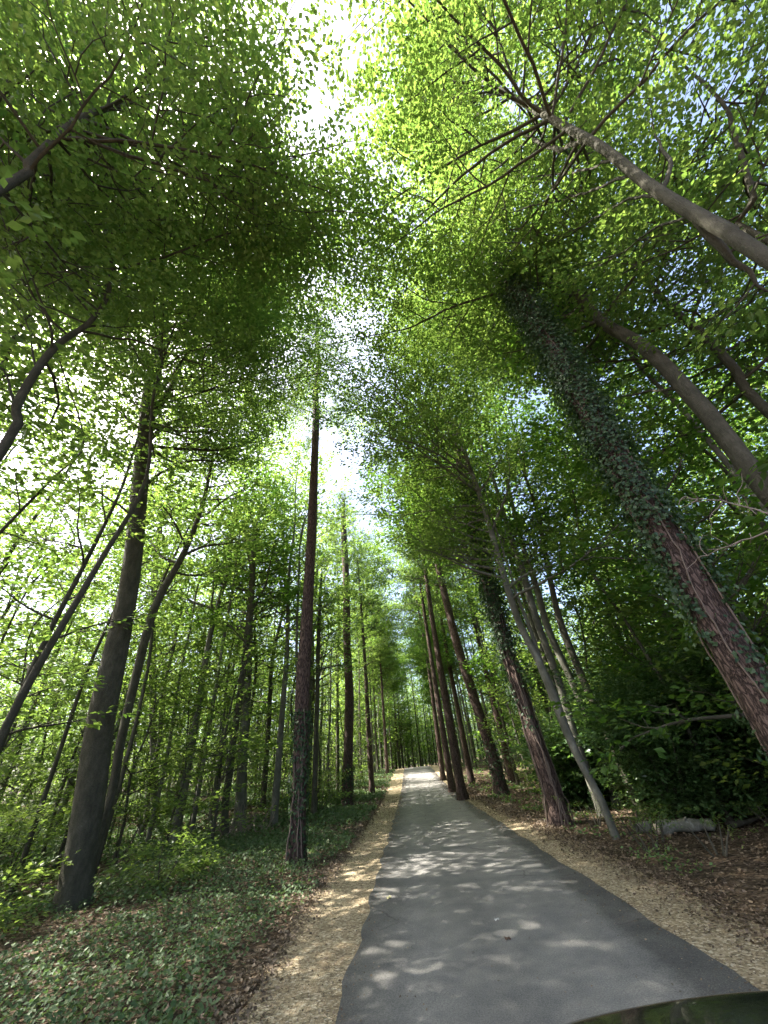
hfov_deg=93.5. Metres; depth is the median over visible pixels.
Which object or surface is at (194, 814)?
beech tree
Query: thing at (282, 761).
young beech
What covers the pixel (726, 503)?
beech tree
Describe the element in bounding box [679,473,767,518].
dead sapling
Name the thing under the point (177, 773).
young beech
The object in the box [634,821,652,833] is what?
log piece
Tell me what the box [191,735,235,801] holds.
young beech
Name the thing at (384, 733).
pine tree
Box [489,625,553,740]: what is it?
young beech
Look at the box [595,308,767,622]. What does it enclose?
beech tree
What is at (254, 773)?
young beech
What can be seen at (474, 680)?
beech tree
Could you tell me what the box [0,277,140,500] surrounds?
beech tree
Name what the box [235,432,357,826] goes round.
beech tree
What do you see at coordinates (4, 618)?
young beech
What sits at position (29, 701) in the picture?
beech tree
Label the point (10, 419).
beech tree
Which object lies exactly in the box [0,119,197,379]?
beech tree
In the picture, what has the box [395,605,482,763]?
beech tree
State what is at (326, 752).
young beech
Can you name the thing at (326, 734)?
young beech
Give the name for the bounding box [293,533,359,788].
beech tree
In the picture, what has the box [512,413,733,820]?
beech tree
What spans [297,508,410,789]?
beech tree
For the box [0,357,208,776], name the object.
beech tree
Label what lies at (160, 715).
young beech
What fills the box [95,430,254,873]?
beech tree
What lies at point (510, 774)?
pine tree
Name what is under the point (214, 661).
beech tree
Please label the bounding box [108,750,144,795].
young beech
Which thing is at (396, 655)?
beech tree
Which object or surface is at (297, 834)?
pine tree
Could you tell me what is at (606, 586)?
beech tree
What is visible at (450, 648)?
beech tree
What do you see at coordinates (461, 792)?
pine tree
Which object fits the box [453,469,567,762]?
beech tree
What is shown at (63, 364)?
beech tree
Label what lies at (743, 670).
pine tree
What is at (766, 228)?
beech tree
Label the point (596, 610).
beech tree
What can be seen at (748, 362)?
young beech
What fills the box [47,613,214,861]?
young beech
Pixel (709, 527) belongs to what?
beech tree
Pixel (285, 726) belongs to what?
young beech
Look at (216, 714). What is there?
beech tree
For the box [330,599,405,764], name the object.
beech tree
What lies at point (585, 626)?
young beech
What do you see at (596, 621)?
young beech
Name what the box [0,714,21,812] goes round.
young beech
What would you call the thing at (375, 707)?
beech tree
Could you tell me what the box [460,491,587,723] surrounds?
beech tree
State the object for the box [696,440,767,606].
young beech
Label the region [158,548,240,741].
beech tree
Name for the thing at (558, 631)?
beech tree
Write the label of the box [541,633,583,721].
young beech
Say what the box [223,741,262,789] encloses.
young beech
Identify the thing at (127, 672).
beech tree
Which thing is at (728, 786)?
holly bush
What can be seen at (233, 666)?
beech tree
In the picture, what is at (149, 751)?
young beech
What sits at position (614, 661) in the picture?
beech tree
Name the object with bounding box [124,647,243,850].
young beech
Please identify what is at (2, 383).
young beech
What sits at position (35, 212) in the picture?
beech tree
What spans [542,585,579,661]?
beech tree
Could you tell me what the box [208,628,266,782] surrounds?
beech tree
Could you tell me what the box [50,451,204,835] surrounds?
beech tree
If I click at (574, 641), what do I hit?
beech tree
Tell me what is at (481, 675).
beech tree
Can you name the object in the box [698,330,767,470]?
beech tree
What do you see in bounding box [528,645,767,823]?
holly bush
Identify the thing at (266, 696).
beech tree
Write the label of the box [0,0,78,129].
beech tree
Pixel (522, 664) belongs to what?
beech tree
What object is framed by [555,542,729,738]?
young beech
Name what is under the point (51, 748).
young beech
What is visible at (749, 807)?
weed plant
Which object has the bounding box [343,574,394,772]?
beech tree
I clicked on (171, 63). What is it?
beech tree
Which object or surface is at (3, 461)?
beech tree
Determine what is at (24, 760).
young beech
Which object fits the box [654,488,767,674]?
young beech
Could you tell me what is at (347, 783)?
pine tree
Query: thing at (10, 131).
beech tree
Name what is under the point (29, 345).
beech tree
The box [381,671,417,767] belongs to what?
beech tree
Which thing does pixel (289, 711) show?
young beech
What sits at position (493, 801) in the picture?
verge edge litter
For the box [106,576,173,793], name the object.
beech tree
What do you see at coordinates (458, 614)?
beech tree
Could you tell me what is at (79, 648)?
beech tree
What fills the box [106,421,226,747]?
beech tree
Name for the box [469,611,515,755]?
beech tree
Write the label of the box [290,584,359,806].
beech tree
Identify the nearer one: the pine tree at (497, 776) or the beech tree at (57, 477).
the beech tree at (57, 477)
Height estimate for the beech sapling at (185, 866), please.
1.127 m
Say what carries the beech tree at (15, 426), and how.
on the forest floor
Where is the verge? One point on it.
(314, 1001)
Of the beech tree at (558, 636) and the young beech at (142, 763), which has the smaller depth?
the young beech at (142, 763)
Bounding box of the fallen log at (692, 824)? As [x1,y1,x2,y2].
[653,817,716,834]
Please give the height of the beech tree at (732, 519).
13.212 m
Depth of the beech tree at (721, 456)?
9.92 m
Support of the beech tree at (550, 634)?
on the forest floor
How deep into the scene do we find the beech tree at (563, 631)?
17.36 m
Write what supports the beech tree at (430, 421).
on the forest floor
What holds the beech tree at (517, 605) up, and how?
on the forest floor
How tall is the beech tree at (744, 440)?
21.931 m
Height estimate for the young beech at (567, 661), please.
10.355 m
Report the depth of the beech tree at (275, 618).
28.74 m
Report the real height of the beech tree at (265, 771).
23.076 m
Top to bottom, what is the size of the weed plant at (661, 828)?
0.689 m
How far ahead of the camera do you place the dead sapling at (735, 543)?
4.12 m
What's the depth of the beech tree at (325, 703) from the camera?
26.79 m
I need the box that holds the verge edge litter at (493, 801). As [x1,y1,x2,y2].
[188,774,767,1023]
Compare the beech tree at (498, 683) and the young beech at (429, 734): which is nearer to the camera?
the beech tree at (498, 683)
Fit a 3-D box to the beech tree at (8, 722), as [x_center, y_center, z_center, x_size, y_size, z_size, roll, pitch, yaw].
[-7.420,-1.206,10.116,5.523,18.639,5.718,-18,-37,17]
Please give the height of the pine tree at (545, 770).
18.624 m
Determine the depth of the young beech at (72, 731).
23.27 m
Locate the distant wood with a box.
[0,583,767,802]
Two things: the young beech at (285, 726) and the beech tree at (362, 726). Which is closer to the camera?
the young beech at (285, 726)
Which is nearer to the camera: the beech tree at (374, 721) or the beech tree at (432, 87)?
the beech tree at (432, 87)
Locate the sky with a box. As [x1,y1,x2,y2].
[0,0,767,803]
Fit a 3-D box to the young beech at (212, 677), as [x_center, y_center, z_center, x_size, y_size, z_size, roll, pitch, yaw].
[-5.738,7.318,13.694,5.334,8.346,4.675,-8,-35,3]
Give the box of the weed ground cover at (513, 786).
[438,757,763,875]
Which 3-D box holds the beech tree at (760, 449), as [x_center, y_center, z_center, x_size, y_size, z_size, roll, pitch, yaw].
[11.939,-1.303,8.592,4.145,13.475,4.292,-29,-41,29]
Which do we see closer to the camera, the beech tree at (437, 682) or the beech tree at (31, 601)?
the beech tree at (31, 601)
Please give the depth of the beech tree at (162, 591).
14.29 m
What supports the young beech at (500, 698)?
on the forest floor
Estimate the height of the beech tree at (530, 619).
23.464 m
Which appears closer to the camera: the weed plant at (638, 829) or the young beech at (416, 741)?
the weed plant at (638, 829)
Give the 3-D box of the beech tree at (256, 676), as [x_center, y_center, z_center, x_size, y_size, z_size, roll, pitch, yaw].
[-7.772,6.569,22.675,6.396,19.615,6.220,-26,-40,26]
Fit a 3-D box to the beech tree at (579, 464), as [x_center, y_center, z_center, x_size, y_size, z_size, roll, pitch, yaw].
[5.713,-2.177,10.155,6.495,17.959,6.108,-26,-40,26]
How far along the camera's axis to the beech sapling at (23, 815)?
8.39 m
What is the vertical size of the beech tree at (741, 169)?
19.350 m
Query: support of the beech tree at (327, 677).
on the forest floor
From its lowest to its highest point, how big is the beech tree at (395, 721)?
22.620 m
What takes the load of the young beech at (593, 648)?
on the forest floor
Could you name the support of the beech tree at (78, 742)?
on the forest floor
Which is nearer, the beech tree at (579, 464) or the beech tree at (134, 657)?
the beech tree at (579, 464)
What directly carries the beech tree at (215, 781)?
on the forest floor
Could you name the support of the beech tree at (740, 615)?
on the forest floor
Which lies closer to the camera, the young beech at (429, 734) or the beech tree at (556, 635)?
the beech tree at (556, 635)
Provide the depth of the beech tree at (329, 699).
36.24 m
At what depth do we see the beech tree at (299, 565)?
22.34 m
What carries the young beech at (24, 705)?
on the forest floor
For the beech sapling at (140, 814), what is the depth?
11.34 m
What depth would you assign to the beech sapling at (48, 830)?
11.00 m
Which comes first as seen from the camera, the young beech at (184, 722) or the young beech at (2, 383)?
the young beech at (2, 383)
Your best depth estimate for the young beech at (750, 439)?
11.50 m
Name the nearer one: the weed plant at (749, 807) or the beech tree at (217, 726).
the weed plant at (749, 807)
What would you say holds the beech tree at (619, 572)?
on the forest floor
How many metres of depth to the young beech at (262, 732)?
21.78 m
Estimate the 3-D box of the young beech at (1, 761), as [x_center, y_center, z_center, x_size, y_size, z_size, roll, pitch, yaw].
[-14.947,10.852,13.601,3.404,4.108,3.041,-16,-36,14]
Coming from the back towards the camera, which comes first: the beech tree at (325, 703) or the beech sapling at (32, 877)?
the beech tree at (325, 703)
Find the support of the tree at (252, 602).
on the forest floor
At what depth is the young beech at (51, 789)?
20.49 m
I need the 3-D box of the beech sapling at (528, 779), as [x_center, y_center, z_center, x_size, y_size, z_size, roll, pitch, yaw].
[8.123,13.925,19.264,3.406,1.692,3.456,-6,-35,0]
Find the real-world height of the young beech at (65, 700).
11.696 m
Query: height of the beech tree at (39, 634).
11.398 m
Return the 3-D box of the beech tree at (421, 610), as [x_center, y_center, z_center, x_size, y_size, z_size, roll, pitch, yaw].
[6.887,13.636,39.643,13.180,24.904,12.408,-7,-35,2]
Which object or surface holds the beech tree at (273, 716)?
on the forest floor
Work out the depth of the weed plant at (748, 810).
7.67 m
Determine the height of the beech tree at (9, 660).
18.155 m
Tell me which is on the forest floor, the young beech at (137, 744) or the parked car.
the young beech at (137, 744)
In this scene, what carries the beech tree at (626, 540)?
on the forest floor
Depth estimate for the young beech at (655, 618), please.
22.58 m
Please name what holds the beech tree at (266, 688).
on the forest floor
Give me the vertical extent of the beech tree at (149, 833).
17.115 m
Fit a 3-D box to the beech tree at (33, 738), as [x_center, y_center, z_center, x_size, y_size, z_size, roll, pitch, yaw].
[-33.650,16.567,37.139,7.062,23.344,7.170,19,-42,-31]
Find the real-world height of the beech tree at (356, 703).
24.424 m
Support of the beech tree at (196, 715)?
on the forest floor
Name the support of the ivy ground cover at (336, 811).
on the forest floor
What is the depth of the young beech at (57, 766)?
19.27 m
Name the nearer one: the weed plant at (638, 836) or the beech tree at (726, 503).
the weed plant at (638, 836)
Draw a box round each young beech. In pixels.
[0,357,43,447]
[0,605,17,658]
[0,612,130,851]
[0,637,81,795]
[0,652,35,730]
[0,677,49,790]
[0,689,18,856]
[0,691,79,859]
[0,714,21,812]
[0,734,78,834]
[0,735,46,820]
[0,739,41,842]
[0,747,30,764]
[10,710,83,825]
[16,748,73,819]
[18,693,86,804]
[23,542,202,868]
[44,732,128,813]
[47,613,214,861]
[47,642,138,818]
[56,656,168,783]
[59,635,197,849]
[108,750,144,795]
[109,631,215,820]
[119,578,218,838]
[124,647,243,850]
[128,696,184,809]
[129,721,206,807]
[137,731,214,805]
[140,613,268,830]
[142,587,297,843]
[142,704,199,783]
[147,705,276,847]
[174,674,261,806]
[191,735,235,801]
[216,725,268,798]
[217,621,293,796]
[220,717,272,799]
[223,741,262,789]
[232,705,291,803]
[247,723,293,817]
[250,717,312,793]
[252,563,361,815]
[258,727,292,792]
[264,654,327,784]
[287,674,337,791]
[288,737,339,795]
[311,658,385,772]
[312,692,357,776]
[313,671,362,779]
[322,711,366,779]
[327,677,366,755]
[329,718,374,780]
[355,710,383,768]
[393,707,426,766]
[399,709,426,764]
[408,713,428,766]
[418,706,441,764]
[459,647,520,774]
[467,592,554,795]
[476,665,521,747]
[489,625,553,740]
[494,515,641,718]
[501,644,557,736]
[522,666,575,723]
[526,627,578,719]
[532,395,767,707]
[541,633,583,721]
[553,593,640,676]
[554,571,686,722]
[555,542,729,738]
[556,565,669,669]
[563,580,690,707]
[600,552,700,649]
[646,549,767,789]
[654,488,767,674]
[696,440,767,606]
[717,535,766,611]
[733,290,767,369]
[734,339,767,455]
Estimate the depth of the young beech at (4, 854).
7.03 m
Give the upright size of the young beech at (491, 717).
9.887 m
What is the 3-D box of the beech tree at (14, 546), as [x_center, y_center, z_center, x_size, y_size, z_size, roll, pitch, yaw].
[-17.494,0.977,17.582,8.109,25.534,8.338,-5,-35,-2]
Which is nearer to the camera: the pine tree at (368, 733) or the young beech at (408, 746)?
the pine tree at (368, 733)
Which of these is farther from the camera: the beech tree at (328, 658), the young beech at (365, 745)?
the young beech at (365, 745)
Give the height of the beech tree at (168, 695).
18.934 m
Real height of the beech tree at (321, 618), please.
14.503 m
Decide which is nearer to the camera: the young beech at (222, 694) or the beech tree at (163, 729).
the young beech at (222, 694)
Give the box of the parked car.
[566,990,767,1023]
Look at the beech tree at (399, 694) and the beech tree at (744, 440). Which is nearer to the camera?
the beech tree at (744, 440)
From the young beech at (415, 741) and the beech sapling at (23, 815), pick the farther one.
the young beech at (415, 741)
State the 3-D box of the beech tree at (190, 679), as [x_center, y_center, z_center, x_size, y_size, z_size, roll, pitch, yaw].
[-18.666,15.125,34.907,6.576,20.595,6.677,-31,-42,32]
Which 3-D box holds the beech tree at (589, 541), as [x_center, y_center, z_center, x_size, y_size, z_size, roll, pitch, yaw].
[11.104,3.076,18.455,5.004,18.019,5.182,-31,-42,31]
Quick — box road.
[335,766,760,1023]
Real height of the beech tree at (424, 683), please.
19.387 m
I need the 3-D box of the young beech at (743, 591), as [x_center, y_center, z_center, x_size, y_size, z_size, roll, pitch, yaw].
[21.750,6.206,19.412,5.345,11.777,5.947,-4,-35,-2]
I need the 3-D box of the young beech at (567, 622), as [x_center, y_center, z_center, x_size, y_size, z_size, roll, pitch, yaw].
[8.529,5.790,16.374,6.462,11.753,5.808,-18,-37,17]
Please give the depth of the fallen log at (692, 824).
8.01 m
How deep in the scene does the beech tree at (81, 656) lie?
26.34 m
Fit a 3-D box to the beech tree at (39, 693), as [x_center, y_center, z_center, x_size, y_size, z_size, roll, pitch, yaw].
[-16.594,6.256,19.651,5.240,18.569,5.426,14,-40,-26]
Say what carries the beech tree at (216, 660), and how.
on the forest floor
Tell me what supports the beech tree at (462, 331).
on the forest floor
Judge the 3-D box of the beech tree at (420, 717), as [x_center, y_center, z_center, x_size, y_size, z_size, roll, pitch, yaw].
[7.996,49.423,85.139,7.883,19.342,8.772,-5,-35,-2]
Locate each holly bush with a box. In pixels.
[496,705,651,810]
[514,711,607,793]
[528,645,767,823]
[536,654,732,812]
[572,666,740,753]
[602,611,767,817]
[604,594,766,808]
[646,618,767,770]
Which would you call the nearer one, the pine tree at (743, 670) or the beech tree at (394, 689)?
the pine tree at (743, 670)
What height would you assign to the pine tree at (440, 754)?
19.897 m
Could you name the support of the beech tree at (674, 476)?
on the forest floor
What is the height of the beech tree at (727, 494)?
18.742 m
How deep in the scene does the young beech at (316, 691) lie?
20.29 m
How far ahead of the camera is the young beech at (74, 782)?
19.92 m
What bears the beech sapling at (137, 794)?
on the forest floor
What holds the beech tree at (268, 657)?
on the forest floor
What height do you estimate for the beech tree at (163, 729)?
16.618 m
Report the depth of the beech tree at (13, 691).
20.78 m
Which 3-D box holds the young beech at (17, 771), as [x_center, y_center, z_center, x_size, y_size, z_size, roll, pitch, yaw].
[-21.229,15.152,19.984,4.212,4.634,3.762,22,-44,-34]
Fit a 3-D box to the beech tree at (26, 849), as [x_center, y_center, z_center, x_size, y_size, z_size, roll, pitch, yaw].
[-9.193,3.016,13.002,4.683,15.406,4.849,23,-44,-34]
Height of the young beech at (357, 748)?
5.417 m
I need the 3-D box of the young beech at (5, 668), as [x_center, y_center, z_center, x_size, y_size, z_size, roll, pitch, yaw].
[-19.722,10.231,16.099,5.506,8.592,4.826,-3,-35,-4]
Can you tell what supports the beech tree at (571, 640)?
on the forest floor
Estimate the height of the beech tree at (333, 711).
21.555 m
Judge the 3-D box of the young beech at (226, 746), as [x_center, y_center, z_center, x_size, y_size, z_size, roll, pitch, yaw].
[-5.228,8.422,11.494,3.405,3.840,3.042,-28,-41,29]
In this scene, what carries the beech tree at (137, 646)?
on the forest floor
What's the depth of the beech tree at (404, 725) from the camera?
68.72 m
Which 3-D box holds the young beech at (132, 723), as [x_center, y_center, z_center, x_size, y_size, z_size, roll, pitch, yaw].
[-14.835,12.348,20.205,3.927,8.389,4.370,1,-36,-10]
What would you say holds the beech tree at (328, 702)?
on the forest floor
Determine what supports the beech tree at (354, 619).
on the forest floor
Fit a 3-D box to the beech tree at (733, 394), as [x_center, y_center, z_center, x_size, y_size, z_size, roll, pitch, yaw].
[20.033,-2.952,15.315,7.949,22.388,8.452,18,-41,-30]
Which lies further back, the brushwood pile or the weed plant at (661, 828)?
the brushwood pile
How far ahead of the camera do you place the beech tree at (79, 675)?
31.01 m
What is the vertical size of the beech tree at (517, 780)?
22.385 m
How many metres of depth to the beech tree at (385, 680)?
57.17 m
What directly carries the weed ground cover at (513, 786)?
on the forest floor
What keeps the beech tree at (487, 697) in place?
on the forest floor
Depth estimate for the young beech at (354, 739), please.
36.01 m
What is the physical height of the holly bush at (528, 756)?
3.598 m
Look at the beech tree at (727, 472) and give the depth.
10.91 m
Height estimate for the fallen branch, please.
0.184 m
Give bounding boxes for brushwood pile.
[195,796,275,838]
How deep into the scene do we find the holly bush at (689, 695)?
11.65 m
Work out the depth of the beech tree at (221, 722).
30.54 m
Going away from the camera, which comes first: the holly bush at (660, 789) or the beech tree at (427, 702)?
the holly bush at (660, 789)
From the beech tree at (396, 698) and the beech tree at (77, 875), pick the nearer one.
the beech tree at (77, 875)
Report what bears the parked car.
on the road
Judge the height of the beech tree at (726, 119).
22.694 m
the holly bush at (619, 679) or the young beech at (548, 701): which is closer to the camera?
the holly bush at (619, 679)
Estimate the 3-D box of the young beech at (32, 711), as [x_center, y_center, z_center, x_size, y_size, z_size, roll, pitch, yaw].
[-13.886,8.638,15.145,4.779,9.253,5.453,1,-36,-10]
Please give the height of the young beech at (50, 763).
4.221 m
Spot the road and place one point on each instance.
(443, 971)
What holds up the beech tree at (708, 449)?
on the forest floor
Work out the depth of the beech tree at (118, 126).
9.60 m
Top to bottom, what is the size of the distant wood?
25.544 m
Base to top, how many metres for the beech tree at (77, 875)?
45.350 m
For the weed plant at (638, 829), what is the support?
on the forest floor
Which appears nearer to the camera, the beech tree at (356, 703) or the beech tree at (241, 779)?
the beech tree at (241, 779)
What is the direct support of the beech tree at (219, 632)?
on the forest floor
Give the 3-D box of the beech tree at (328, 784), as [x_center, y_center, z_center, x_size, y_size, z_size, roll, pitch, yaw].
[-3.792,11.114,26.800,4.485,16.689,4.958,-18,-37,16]
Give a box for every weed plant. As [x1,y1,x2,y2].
[533,787,577,810]
[554,791,625,826]
[588,796,690,853]
[592,799,667,833]
[614,805,677,841]
[642,805,767,856]
[706,789,767,822]
[721,799,766,811]
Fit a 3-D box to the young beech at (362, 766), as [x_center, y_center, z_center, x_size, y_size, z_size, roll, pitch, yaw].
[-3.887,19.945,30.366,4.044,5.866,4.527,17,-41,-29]
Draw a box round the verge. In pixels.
[225,765,767,1023]
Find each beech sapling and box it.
[0,763,74,879]
[0,794,72,882]
[0,850,79,935]
[90,824,234,901]
[105,760,194,864]
[111,745,216,838]
[306,766,352,808]
[311,755,360,798]
[333,749,375,785]
[505,760,539,792]
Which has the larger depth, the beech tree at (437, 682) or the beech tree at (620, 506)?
the beech tree at (437, 682)
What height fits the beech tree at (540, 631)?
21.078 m
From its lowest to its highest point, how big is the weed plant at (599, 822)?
0.803 m
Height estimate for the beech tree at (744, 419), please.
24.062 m
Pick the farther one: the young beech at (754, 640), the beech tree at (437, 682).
the beech tree at (437, 682)
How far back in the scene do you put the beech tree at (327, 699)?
48.82 m
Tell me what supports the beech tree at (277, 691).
on the forest floor
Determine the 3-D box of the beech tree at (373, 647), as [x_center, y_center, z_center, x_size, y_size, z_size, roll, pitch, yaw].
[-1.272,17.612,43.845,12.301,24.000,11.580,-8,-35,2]
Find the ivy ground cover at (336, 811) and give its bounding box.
[0,769,396,1023]
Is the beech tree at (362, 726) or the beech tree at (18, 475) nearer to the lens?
the beech tree at (18, 475)
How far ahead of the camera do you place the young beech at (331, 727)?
40.30 m
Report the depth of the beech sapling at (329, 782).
18.20 m
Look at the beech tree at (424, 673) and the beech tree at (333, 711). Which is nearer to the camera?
the beech tree at (424, 673)
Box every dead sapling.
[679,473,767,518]
[687,519,767,568]
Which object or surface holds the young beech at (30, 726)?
on the forest floor
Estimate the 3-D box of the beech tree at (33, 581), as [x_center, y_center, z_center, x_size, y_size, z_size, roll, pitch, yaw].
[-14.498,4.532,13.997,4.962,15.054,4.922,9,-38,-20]
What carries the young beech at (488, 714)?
on the forest floor
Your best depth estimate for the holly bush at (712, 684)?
9.56 m
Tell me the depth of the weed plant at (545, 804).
11.21 m
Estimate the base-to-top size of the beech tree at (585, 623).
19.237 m
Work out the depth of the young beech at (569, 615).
20.12 m
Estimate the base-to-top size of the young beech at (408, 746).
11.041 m
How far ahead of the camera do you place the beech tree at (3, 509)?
15.38 m
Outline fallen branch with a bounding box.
[726,814,762,828]
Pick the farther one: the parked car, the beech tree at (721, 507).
the beech tree at (721, 507)
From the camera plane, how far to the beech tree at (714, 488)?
24.42 m
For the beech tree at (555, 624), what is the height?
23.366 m
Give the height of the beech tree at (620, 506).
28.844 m
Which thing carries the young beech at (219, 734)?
on the forest floor
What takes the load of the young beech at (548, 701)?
on the forest floor
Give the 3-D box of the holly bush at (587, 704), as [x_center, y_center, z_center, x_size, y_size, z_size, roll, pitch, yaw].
[8.665,7.870,13.053,5.889,4.985,5.375,-6,-35,0]
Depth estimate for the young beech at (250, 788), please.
20.43 m
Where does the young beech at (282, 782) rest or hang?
on the forest floor
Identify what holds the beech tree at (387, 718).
on the forest floor
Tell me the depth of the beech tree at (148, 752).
30.11 m
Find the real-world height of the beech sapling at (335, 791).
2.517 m
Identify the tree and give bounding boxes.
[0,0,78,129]
[0,0,153,451]
[0,0,183,249]
[0,0,411,332]
[0,0,412,473]
[0,24,202,334]
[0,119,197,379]
[0,151,101,389]
[0,253,254,749]
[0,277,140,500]
[0,286,137,440]
[0,330,171,558]
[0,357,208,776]
[0,364,140,686]
[0,365,19,476]
[0,382,69,619]
[0,463,118,739]
[0,485,115,642]
[0,495,140,800]
[0,498,125,786]
[0,507,58,604]
[0,511,72,633]
[0,536,121,749]
[0,541,111,759]
[0,595,88,765]
[0,617,24,721]
[2,568,117,813]
[3,626,73,770]
[7,443,215,896]
[9,559,120,829]
[15,589,109,818]
[17,135,397,913]
[21,572,136,816]
[40,489,196,858]
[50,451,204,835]
[61,573,173,755]
[66,535,200,771]
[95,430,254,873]
[96,356,290,860]
[96,441,223,829]
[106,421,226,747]
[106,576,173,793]
[116,548,193,808]
[122,578,192,761]
[129,616,184,798]
[133,555,217,808]
[138,390,292,843]
[139,494,250,844]
[145,668,191,761]
[156,501,262,811]
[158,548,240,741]
[163,584,228,797]
[170,465,318,838]
[174,441,291,843]
[175,592,238,728]
[180,619,239,747]
[182,535,283,803]
[182,559,257,786]
[188,463,317,825]
[192,526,276,822]
[193,588,243,732]
[201,601,262,747]
[208,611,252,798]
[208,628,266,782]
[209,637,239,780]
[216,462,337,810]
[217,488,299,726]
[228,598,288,787]
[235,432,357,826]
[239,545,314,642]
[251,619,291,787]
[253,602,295,734]
[253,659,288,775]
[256,553,340,807]
[257,438,347,673]
[259,619,298,770]
[264,507,363,794]
[271,441,372,803]
[273,275,665,839]
[277,291,378,864]
[280,0,767,379]
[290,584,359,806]
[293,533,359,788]
[294,614,344,770]
[297,1,767,509]
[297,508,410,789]
[313,555,362,801]
[314,621,343,786]
[315,566,368,791]
[315,613,352,780]
[319,661,343,769]
[323,489,381,805]
[326,613,380,762]
[329,603,352,781]
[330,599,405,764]
[331,577,413,778]
[334,550,387,794]
[335,597,375,767]
[342,652,407,766]
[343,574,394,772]
[351,599,398,771]
[351,615,408,691]
[353,668,382,767]
[354,372,621,776]
[361,654,413,768]
[361,674,390,768]
[365,689,403,732]
[368,612,398,773]
[371,527,519,785]
[378,699,408,768]
[379,641,418,768]
[380,674,416,768]
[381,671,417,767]
[384,496,469,799]
[384,629,419,768]
[386,585,476,766]
[386,683,421,767]
[388,561,477,683]
[392,543,455,791]
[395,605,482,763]
[396,488,510,795]
[397,672,422,766]
[398,627,461,761]
[399,572,446,779]
[401,617,478,765]
[402,590,504,732]
[407,677,433,751]
[408,667,469,705]
[410,585,475,783]
[410,654,470,727]
[419,370,603,816]
[422,388,574,826]
[423,620,470,734]
[429,193,767,761]
[446,570,536,746]
[448,564,515,782]
[449,381,621,806]
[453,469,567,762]
[453,566,528,782]
[457,609,500,715]
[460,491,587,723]
[461,375,643,809]
[464,493,560,746]
[464,505,592,721]
[467,640,518,728]
[468,603,544,764]
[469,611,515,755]
[480,277,767,783]
[486,595,566,724]
[501,565,576,712]
[505,106,767,501]
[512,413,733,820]
[521,0,767,376]
[521,476,636,672]
[523,397,757,791]
[530,218,767,514]
[534,337,767,660]
[538,401,758,775]
[541,360,711,487]
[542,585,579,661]
[542,596,586,691]
[546,596,605,707]
[547,597,582,672]
[548,399,718,582]
[549,303,767,537]
[549,445,767,670]
[549,460,677,653]
[553,522,647,671]
[557,583,607,682]
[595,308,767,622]
[598,368,765,592]
[610,293,767,482]
[621,447,767,604]
[641,316,767,485]
[641,405,767,591]
[645,469,755,612]
[652,416,767,620]
[659,125,767,344]
[672,441,767,538]
[678,305,767,512]
[678,376,767,524]
[691,440,765,558]
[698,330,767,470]
[708,77,767,205]
[712,268,767,461]
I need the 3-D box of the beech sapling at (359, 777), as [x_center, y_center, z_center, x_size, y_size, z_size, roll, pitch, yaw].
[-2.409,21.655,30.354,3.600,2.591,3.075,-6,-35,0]
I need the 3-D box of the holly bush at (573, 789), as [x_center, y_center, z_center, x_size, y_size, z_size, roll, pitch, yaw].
[7.016,9.057,13.811,5.344,3.580,5.710,-6,-35,0]
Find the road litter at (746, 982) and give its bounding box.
[341,772,750,1020]
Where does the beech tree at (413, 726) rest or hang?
on the forest floor
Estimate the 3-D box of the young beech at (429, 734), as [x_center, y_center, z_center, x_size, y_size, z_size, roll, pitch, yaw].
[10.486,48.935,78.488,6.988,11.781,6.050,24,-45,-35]
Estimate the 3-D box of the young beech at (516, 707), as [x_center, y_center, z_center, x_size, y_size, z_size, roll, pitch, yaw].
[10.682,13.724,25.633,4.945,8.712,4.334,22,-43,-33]
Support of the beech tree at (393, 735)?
on the forest floor
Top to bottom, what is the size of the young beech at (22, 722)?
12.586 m
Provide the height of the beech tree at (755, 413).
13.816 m
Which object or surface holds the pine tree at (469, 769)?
on the forest floor
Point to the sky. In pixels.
(340, 27)
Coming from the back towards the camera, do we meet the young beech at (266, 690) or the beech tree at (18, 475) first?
the young beech at (266, 690)
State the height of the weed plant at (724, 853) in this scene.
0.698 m
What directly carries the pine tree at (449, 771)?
on the forest floor
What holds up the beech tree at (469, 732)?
on the forest floor
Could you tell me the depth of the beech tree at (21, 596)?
18.40 m
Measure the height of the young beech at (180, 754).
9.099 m
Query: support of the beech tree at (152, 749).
on the forest floor
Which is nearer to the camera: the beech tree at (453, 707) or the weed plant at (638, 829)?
the weed plant at (638, 829)
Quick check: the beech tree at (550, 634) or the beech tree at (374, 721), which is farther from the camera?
the beech tree at (374, 721)
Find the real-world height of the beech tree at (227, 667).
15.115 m
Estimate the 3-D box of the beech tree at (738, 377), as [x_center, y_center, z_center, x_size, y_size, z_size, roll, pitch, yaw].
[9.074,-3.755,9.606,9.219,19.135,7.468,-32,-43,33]
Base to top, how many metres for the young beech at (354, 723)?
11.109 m
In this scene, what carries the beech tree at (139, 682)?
on the forest floor
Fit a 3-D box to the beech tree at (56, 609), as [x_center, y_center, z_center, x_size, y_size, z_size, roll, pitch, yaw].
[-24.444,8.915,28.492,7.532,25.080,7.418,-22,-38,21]
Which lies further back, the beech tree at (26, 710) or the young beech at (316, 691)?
the beech tree at (26, 710)
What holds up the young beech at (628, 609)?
on the forest floor
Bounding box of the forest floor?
[0,755,767,1023]

